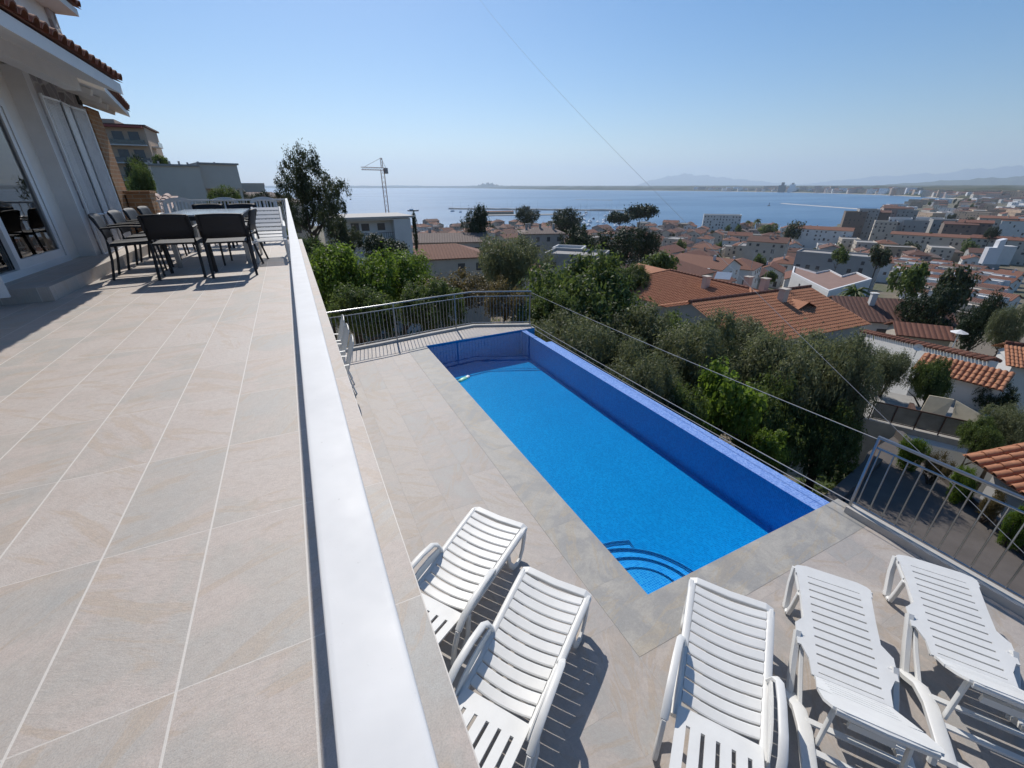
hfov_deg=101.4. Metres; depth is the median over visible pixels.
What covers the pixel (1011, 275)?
terraced house
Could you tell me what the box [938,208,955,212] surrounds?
seafront block
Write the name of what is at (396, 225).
modern villa
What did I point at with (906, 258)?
terraced house
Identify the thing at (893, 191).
seafront block
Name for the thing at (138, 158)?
tree
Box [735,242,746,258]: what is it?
town house
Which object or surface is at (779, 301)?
tiled house
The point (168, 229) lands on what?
armchair
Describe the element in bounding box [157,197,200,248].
garden chair
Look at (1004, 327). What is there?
tree
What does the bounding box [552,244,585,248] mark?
house
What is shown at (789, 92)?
sky
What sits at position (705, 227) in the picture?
town house
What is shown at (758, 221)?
palm tree
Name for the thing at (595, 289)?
tree
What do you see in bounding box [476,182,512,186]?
headland
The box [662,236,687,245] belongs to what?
town house
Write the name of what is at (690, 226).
town house
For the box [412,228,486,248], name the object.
house
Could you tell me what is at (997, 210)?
seafront block
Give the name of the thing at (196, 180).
hillside house
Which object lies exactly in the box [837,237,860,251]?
town house
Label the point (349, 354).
garden chair
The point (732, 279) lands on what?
town house
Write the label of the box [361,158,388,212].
tower crane
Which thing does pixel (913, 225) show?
apartment block
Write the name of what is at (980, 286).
terraced house
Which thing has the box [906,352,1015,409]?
tiled shed
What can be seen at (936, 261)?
terraced house
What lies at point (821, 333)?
olive tree
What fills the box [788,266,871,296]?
zigzag building
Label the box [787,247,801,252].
town house
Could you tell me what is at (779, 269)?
town house
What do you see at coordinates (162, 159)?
tree
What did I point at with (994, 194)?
seafront block
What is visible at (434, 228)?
town house
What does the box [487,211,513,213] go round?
harbour shed
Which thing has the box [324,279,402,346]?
bush
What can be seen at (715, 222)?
hotel block
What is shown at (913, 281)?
tree
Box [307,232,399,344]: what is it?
bush
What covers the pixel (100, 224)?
armchair
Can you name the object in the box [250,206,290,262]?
deck chair
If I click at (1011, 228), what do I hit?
apartment block
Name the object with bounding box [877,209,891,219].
apartment block
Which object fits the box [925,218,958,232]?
apartment block
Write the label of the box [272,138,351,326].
pine tree
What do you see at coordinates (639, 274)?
tree
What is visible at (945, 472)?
bush
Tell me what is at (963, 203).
seafront block
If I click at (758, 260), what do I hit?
town tree
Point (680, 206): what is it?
sea water
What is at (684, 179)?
mountain range
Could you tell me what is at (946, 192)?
seafront block
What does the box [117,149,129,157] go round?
window
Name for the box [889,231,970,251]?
terrace row
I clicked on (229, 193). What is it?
bush
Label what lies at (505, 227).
town house
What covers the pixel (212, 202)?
garden chair
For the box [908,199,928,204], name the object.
seafront block
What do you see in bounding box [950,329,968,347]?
parasol
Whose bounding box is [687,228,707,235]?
town house
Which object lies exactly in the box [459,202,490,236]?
pine tree
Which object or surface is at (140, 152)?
window
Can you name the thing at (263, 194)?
bush
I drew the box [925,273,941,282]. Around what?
terraced house
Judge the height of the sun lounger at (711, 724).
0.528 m
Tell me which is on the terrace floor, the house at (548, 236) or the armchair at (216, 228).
the armchair at (216, 228)
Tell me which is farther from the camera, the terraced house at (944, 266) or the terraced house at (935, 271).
the terraced house at (944, 266)
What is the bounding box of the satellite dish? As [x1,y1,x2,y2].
[914,344,922,356]
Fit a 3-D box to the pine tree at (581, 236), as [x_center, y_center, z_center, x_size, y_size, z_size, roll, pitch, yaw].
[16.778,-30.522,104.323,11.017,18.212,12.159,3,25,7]
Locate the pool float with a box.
[458,375,469,381]
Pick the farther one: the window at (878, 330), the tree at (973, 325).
the window at (878, 330)
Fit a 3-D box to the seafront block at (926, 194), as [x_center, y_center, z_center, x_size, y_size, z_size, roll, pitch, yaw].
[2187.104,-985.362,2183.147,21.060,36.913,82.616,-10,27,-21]
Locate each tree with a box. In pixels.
[123,152,154,183]
[123,157,156,192]
[151,153,168,163]
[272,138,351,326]
[325,215,365,343]
[361,232,410,339]
[411,210,418,249]
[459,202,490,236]
[476,227,557,321]
[512,280,582,335]
[515,205,540,228]
[516,242,663,349]
[524,304,620,369]
[550,206,583,234]
[558,223,601,248]
[571,223,574,244]
[588,224,645,267]
[597,299,679,378]
[597,335,635,379]
[598,331,687,408]
[605,211,635,243]
[616,262,650,290]
[622,202,659,228]
[632,226,661,263]
[638,249,680,269]
[649,301,770,399]
[651,375,710,427]
[653,307,702,332]
[676,239,686,248]
[695,355,768,439]
[715,241,721,253]
[715,314,794,435]
[722,366,815,475]
[729,318,864,469]
[735,225,741,231]
[752,219,761,226]
[753,253,766,265]
[757,223,779,233]
[763,270,777,283]
[782,219,806,238]
[789,397,867,489]
[795,324,881,379]
[809,325,891,491]
[831,246,851,271]
[836,284,872,296]
[863,345,923,397]
[866,244,893,295]
[886,260,932,298]
[893,281,967,328]
[904,241,921,249]
[905,355,954,407]
[931,264,982,311]
[953,287,1008,350]
[953,412,1005,469]
[960,238,980,255]
[982,226,1001,246]
[982,303,1023,356]
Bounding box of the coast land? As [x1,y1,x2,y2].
[265,185,1023,198]
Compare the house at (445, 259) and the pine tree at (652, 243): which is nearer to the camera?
the house at (445, 259)
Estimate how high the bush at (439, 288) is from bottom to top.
6.841 m
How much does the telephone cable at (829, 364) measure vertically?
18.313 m
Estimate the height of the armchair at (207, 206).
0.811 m
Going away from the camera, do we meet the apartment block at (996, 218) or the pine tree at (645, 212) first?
the pine tree at (645, 212)
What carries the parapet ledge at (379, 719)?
on the terrace floor
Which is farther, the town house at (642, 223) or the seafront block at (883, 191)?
the seafront block at (883, 191)
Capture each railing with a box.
[156,199,288,237]
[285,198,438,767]
[327,291,530,351]
[844,436,1023,617]
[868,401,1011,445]
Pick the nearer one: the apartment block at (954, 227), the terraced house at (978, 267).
the terraced house at (978, 267)
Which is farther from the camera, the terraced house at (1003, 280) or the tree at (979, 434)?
the terraced house at (1003, 280)
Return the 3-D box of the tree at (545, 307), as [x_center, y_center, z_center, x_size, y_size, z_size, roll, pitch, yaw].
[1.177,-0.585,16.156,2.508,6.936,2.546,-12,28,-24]
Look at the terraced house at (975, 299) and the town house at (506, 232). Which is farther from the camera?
the town house at (506, 232)
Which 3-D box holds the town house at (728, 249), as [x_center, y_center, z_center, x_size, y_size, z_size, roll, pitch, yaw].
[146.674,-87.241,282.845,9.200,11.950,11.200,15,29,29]
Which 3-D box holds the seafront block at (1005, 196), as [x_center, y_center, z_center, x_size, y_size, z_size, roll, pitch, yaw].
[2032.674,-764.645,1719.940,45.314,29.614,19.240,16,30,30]
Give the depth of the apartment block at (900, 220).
357.45 m
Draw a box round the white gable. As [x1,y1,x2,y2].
[978,238,1017,264]
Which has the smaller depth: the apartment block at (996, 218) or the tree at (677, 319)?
the tree at (677, 319)
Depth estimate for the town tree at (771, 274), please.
138.89 m
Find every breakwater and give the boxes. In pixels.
[449,208,624,210]
[781,203,856,208]
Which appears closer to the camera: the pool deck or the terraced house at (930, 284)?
the pool deck
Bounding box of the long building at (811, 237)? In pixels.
[789,224,854,248]
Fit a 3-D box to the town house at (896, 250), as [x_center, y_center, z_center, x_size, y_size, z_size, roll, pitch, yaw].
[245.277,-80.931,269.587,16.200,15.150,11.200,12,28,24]
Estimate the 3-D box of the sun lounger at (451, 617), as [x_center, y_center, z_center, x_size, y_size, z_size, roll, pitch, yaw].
[-0.574,1.943,3.963,0.750,0.528,1.932,13,28,25]
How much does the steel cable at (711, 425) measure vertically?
0.091 m
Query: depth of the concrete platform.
17.68 m
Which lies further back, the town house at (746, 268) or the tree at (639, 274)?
the town house at (746, 268)
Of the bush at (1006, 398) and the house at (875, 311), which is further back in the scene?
the house at (875, 311)
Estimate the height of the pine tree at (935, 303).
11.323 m
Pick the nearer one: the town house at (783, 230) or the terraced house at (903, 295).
the terraced house at (903, 295)
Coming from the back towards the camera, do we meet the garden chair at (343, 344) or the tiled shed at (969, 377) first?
the tiled shed at (969, 377)
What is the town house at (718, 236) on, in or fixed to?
on the hillside ground
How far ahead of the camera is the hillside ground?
81.78 m
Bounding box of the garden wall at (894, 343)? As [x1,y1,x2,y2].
[860,329,1001,394]
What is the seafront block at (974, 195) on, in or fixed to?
on the hillside ground
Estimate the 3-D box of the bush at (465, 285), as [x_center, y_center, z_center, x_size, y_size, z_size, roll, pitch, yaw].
[-2.055,-1.287,17.706,3.289,7.613,2.616,-12,28,-24]
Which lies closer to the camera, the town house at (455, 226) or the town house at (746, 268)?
the town house at (746, 268)
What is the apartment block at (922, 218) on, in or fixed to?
on the hillside ground
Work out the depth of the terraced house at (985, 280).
156.56 m
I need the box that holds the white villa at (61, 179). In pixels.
[0,0,167,304]
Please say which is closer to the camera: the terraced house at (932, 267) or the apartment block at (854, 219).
the terraced house at (932, 267)
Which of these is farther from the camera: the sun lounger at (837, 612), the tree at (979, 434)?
the tree at (979, 434)
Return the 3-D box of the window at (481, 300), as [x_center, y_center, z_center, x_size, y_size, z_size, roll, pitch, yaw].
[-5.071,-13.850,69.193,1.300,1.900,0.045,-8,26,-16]
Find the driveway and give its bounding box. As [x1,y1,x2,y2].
[845,436,1023,596]
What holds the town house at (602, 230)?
on the hillside ground
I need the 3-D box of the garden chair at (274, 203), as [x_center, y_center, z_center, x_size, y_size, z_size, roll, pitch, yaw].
[-5.341,-3.582,9.156,0.597,0.919,0.646,-13,28,-25]
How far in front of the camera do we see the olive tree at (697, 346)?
13.70 m
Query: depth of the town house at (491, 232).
366.52 m
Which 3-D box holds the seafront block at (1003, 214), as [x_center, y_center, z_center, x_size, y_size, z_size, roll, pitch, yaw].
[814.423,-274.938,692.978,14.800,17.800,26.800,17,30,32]
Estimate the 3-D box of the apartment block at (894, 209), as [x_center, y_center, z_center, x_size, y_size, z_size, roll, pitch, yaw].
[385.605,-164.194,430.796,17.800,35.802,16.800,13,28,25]
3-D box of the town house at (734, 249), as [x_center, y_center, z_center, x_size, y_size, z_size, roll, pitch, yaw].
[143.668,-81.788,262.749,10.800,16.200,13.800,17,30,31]
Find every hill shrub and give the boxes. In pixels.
[237,189,255,202]
[263,228,300,239]
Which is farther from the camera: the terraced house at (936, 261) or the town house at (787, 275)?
the terraced house at (936, 261)
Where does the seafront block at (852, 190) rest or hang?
on the coast land
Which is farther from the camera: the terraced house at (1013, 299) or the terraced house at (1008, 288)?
the terraced house at (1008, 288)
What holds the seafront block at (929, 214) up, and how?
on the hillside ground
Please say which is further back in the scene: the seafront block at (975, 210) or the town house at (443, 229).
the seafront block at (975, 210)
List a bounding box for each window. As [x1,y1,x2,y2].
[111,131,123,138]
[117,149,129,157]
[127,131,139,139]
[134,150,145,157]
[351,223,359,237]
[361,224,369,230]
[377,223,384,229]
[458,263,464,270]
[477,294,484,305]
[876,329,886,332]
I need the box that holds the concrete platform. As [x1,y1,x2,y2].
[835,391,992,497]
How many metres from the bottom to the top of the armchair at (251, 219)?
0.811 m
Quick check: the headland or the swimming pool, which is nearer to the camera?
the swimming pool
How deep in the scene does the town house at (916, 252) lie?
238.38 m
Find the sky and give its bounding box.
[55,0,1023,185]
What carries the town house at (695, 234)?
on the hillside ground
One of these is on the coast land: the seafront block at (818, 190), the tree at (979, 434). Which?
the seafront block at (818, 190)
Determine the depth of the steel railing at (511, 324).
11.44 m
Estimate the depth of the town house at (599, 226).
421.02 m
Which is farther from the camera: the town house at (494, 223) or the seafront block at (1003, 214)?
the seafront block at (1003, 214)
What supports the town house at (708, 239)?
on the hillside ground
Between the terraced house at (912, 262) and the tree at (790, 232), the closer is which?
the terraced house at (912, 262)
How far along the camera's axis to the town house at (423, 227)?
437.82 m
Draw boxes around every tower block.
[777,182,785,191]
[787,183,796,191]
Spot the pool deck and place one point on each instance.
(441, 474)
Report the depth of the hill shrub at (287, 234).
47.83 m
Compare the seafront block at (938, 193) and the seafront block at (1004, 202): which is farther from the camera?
the seafront block at (938, 193)
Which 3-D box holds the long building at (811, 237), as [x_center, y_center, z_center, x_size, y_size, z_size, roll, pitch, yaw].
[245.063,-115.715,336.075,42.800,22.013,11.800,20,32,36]
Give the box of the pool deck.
[343,326,1023,767]
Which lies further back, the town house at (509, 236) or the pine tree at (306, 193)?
the town house at (509, 236)
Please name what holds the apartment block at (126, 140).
on the hillside ground
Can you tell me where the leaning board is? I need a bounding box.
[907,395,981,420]
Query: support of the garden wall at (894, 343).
on the hillside ground
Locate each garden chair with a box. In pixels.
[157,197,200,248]
[210,197,238,245]
[250,197,281,231]
[334,314,345,362]
[337,323,352,377]
[341,334,357,393]
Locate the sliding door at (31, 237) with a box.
[0,98,71,282]
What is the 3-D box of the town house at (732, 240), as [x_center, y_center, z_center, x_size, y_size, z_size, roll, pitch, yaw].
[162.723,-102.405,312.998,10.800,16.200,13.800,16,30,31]
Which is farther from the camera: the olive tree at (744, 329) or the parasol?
the parasol
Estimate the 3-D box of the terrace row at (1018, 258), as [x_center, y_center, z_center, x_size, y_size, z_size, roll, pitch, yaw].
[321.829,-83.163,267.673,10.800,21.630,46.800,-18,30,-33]
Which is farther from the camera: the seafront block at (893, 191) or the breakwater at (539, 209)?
the seafront block at (893, 191)
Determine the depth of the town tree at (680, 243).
242.61 m
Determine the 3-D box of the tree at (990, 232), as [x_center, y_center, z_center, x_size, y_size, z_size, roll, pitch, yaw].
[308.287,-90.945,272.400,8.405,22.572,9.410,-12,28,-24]
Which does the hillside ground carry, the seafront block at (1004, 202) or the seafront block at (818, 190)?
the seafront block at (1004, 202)
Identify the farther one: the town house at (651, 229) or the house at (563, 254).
the town house at (651, 229)
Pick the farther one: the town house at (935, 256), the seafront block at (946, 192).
the seafront block at (946, 192)
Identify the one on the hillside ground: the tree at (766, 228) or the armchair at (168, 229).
the tree at (766, 228)
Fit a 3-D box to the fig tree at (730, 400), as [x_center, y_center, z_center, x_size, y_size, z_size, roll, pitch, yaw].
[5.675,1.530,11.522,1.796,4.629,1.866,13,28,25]
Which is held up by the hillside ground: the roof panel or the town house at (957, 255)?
the town house at (957, 255)
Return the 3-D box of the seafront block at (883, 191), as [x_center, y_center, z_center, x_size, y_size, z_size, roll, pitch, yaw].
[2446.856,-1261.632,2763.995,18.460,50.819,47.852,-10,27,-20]
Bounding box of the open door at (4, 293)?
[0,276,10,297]
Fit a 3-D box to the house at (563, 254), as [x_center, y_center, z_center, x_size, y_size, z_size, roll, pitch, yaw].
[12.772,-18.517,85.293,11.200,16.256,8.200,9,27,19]
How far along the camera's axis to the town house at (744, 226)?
454.07 m
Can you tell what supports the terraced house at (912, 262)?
on the hillside ground
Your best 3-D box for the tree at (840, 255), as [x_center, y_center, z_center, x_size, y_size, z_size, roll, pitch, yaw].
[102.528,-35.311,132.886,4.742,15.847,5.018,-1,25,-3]
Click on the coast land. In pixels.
(960, 188)
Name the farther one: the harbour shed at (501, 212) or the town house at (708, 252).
the harbour shed at (501, 212)
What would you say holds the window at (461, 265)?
in the house at (445, 259)
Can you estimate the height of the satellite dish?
0.795 m
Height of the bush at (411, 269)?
8.416 m
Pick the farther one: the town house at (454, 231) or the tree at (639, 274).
the town house at (454, 231)
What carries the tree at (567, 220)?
on the hillside ground
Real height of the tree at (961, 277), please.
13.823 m
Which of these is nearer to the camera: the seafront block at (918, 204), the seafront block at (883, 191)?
the seafront block at (918, 204)
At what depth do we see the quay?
821.67 m
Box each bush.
[206,184,242,208]
[249,190,283,213]
[301,234,336,339]
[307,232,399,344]
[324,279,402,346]
[361,248,435,336]
[396,277,466,331]
[418,267,493,326]
[482,272,529,323]
[751,427,792,467]
[895,434,932,472]
[921,450,957,484]
[945,463,978,504]
[972,374,1020,413]
[974,400,1023,492]
[975,482,1006,523]
[995,501,1023,552]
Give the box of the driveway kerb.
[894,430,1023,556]
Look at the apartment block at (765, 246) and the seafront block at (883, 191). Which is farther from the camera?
the seafront block at (883, 191)
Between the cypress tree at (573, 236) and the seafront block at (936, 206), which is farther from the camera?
the seafront block at (936, 206)
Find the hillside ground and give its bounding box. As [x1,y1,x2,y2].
[201,199,1023,494]
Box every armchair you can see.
[88,213,167,279]
[107,210,173,269]
[122,208,187,261]
[136,206,195,253]
[136,214,214,280]
[192,204,230,247]
[194,213,257,278]
[219,208,268,265]
[226,203,265,247]
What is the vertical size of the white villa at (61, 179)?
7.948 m
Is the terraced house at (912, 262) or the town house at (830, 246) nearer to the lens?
the terraced house at (912, 262)
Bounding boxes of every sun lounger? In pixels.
[411,507,527,664]
[448,567,591,767]
[652,577,788,767]
[782,565,944,767]
[882,555,1023,767]
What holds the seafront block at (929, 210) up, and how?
on the hillside ground
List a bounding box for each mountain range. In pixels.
[636,173,786,185]
[787,165,1023,185]
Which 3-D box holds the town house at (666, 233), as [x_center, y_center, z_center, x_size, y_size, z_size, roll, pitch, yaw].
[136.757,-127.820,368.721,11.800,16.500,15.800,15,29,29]
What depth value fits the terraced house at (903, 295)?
125.14 m
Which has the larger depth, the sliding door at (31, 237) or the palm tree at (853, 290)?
the palm tree at (853, 290)
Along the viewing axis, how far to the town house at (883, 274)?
181.80 m
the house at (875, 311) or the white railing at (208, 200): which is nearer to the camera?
the white railing at (208, 200)
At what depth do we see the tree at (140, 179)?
26.45 m
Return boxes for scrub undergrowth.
[363,319,859,497]
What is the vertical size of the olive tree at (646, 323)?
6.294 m
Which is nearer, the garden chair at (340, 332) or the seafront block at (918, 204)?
the garden chair at (340, 332)
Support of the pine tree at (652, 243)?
on the hillside ground
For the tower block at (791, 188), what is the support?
on the coast land
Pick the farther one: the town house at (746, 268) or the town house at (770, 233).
the town house at (770, 233)
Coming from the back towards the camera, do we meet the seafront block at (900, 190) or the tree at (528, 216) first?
the seafront block at (900, 190)
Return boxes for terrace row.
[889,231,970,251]
[969,234,1023,265]
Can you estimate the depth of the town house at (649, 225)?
464.46 m
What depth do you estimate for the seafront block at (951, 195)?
1945.71 m
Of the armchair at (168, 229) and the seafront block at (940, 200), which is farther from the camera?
the seafront block at (940, 200)
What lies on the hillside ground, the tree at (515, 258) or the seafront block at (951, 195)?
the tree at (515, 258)
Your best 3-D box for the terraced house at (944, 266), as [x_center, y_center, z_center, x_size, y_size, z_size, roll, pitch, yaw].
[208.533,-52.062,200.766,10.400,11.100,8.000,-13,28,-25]
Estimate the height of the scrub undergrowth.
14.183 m
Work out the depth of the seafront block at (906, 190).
2487.78 m
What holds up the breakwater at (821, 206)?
in the sea water
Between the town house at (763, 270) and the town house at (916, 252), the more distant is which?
the town house at (916, 252)
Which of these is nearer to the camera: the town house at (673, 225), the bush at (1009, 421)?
the bush at (1009, 421)
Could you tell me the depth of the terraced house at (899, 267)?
203.77 m
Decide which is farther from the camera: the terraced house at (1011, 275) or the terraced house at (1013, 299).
the terraced house at (1011, 275)
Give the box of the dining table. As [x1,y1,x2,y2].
[168,208,257,267]
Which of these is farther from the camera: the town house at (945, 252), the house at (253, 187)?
the town house at (945, 252)
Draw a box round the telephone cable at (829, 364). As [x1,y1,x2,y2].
[483,4,1023,552]
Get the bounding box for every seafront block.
[816,188,825,192]
[848,188,856,193]
[866,189,877,193]
[878,188,889,194]
[888,188,897,194]
[895,187,913,195]
[904,188,916,193]
[904,201,923,207]
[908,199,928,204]
[917,211,945,217]
[921,191,937,196]
[921,208,938,211]
[932,202,948,206]
[933,200,948,201]
[933,204,947,208]
[935,190,952,197]
[937,211,952,218]
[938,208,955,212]
[942,191,956,197]
[946,194,959,197]
[953,211,997,219]
[954,207,977,212]
[958,201,975,205]
[960,205,979,207]
[968,203,991,204]
[969,209,1006,212]
[970,193,981,197]
[972,209,986,211]
[976,199,998,203]
[977,190,1001,191]
[983,204,996,208]
[985,192,1003,197]
[997,212,1007,215]
[1000,194,1010,198]
[1001,200,1012,204]
[1002,191,1023,197]
[1007,213,1023,215]
[1008,209,1023,212]
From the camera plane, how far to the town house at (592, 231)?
360.28 m
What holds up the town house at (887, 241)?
on the hillside ground
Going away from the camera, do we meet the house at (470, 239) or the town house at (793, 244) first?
the house at (470, 239)
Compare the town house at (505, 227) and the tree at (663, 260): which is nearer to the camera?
the tree at (663, 260)
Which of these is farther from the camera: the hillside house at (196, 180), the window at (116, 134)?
the window at (116, 134)
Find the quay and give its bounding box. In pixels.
[487,214,552,215]
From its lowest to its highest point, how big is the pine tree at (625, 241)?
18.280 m
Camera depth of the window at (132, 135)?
79.79 m
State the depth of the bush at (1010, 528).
9.69 m
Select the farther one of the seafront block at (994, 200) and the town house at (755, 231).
the seafront block at (994, 200)
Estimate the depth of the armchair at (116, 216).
6.18 m
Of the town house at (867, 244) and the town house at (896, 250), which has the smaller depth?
the town house at (896, 250)
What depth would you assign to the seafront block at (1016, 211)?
699.89 m
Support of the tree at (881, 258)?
on the hillside ground
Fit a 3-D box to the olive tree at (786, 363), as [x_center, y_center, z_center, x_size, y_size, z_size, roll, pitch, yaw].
[8.968,0.705,14.376,3.651,6.243,3.906,-12,28,-24]
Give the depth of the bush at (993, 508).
10.30 m
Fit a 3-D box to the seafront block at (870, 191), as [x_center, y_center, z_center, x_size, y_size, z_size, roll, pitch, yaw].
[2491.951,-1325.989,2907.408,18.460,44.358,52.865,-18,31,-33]
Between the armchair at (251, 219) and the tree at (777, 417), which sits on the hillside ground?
the tree at (777, 417)
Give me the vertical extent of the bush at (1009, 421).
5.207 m
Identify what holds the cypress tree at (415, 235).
on the hillside ground
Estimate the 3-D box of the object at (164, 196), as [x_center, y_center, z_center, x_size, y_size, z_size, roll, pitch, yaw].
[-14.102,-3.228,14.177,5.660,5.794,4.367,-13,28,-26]
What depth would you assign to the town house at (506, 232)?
347.42 m
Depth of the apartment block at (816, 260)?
144.95 m
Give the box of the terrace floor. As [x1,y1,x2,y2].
[0,239,479,767]
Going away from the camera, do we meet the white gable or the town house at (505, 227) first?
the white gable
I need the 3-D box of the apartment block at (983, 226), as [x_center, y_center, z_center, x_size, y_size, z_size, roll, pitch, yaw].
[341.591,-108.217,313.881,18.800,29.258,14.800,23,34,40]
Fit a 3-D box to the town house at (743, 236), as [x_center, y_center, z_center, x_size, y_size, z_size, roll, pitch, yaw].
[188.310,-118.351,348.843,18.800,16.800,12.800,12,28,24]
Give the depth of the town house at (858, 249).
279.28 m
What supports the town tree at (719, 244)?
on the hillside ground
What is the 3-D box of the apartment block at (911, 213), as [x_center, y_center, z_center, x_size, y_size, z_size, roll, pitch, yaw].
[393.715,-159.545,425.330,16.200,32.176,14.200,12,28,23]
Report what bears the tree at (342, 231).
on the hillside ground
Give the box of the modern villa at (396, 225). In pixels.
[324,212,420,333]
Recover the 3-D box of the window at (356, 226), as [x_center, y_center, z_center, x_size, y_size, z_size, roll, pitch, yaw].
[-20.813,-20.304,55.888,1.000,2.100,0.060,-13,28,-26]
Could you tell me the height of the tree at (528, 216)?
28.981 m
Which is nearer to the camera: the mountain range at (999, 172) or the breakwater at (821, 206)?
the breakwater at (821, 206)
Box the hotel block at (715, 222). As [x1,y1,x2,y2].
[702,214,741,231]
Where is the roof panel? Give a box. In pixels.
[714,272,731,281]
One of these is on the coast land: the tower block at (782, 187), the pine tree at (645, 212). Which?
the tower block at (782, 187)
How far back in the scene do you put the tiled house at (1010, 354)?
30.45 m
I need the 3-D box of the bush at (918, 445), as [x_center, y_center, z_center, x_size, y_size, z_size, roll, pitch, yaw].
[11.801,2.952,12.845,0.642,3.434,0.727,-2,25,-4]
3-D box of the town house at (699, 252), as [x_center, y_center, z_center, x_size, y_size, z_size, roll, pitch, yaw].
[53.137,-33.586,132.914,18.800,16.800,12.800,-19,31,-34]
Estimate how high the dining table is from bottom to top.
0.742 m
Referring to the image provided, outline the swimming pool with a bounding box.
[407,326,866,656]
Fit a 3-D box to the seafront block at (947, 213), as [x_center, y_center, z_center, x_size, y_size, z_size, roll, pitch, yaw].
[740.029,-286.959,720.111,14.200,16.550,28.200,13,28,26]
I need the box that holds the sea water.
[265,188,945,229]
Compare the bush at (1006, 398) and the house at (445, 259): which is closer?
the bush at (1006, 398)
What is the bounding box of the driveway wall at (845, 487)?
[823,456,882,501]
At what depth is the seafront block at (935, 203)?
1112.24 m
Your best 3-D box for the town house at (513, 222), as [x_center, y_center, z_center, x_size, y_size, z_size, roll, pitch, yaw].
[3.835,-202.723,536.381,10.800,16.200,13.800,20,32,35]
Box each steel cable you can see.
[531,292,876,438]
[532,324,849,501]
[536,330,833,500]
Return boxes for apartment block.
[101,118,163,190]
[743,235,790,263]
[792,248,879,296]
[840,211,867,237]
[857,208,880,239]
[868,220,897,240]
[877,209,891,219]
[880,205,906,216]
[888,217,912,230]
[895,209,918,219]
[900,219,929,232]
[916,217,944,219]
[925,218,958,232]
[938,220,979,234]
[958,218,994,234]
[977,215,1018,228]
[999,218,1023,236]
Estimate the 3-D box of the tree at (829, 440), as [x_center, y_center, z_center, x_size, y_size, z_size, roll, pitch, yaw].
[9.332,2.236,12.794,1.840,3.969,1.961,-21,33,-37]
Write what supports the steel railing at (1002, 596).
on the pool deck
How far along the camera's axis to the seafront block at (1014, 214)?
610.20 m
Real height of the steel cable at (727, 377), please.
0.110 m
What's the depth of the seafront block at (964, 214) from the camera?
648.99 m
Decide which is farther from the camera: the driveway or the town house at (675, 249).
the town house at (675, 249)
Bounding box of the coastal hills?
[887,176,1023,184]
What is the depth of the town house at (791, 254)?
229.10 m
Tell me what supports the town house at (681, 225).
on the hillside ground
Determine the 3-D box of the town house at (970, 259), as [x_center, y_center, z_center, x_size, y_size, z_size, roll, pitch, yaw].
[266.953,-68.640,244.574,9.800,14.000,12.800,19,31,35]
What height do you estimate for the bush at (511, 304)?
7.084 m
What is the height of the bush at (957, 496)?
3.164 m
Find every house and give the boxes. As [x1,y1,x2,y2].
[145,161,244,236]
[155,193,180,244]
[234,183,264,191]
[246,192,309,239]
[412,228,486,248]
[413,243,489,326]
[417,223,432,230]
[423,219,438,223]
[432,225,442,231]
[440,227,453,230]
[448,230,464,232]
[449,223,461,229]
[486,227,497,233]
[487,221,498,226]
[488,229,501,240]
[494,219,504,225]
[495,229,517,235]
[495,232,517,242]
[499,225,514,229]
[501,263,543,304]
[508,219,518,226]
[517,223,565,263]
[544,248,609,278]
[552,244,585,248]
[587,229,597,234]
[591,224,611,229]
[596,226,614,231]
[630,250,814,308]
[637,221,650,228]
[645,223,655,227]
[646,250,870,373]
[647,227,658,234]
[649,249,709,262]
[654,243,684,253]
[659,229,676,236]
[662,220,679,224]
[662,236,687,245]
[664,222,678,229]
[669,256,715,277]
[672,228,682,235]
[672,238,694,247]
[674,253,742,283]
[676,233,691,240]
[678,223,690,227]
[683,223,696,229]
[686,229,704,243]
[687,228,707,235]
[687,247,719,255]
[691,242,721,251]
[696,226,709,232]
[696,234,714,244]
[707,230,724,243]
[707,268,736,282]
[722,236,740,246]
[723,244,731,256]
[727,231,752,241]
[730,240,746,258]
[733,256,763,288]
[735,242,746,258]
[736,223,749,231]
[749,229,758,233]
[755,223,767,228]
[756,267,768,288]
[761,232,779,236]
[762,261,785,288]
[772,255,794,284]
[780,225,787,236]
[782,268,803,287]
[786,252,795,256]
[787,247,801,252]
[788,241,801,247]
[818,243,840,250]
[828,292,959,334]
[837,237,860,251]
[851,240,876,251]
[853,246,868,252]
[875,239,897,246]
[876,256,893,282]
[878,244,916,257]
[884,321,957,345]
[890,258,906,270]
[890,263,910,275]
[898,286,928,298]
[899,255,921,260]
[900,248,931,260]
[904,259,930,264]
[910,262,938,268]
[924,244,955,260]
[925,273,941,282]
[926,251,941,260]
[926,282,937,289]
[928,267,944,274]
[928,287,978,296]
[930,258,954,264]
[938,262,963,269]
[951,249,963,261]
[953,294,1007,321]
[958,254,983,265]
[963,248,999,268]
[963,263,988,270]
[963,442,1023,518]
[968,274,991,282]
[969,281,1004,291]
[977,289,1023,315]
[979,268,997,275]
[981,283,1012,292]
[987,274,1020,293]
[991,271,1023,290]
[991,340,1023,412]
[998,269,1023,285]
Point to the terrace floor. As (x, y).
(160, 597)
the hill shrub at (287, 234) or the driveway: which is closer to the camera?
the driveway
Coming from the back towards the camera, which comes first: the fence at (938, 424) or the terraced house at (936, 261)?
the terraced house at (936, 261)
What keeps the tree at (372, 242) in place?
on the hillside ground
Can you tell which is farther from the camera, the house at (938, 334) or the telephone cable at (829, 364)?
the house at (938, 334)
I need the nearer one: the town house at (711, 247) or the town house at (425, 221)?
the town house at (711, 247)

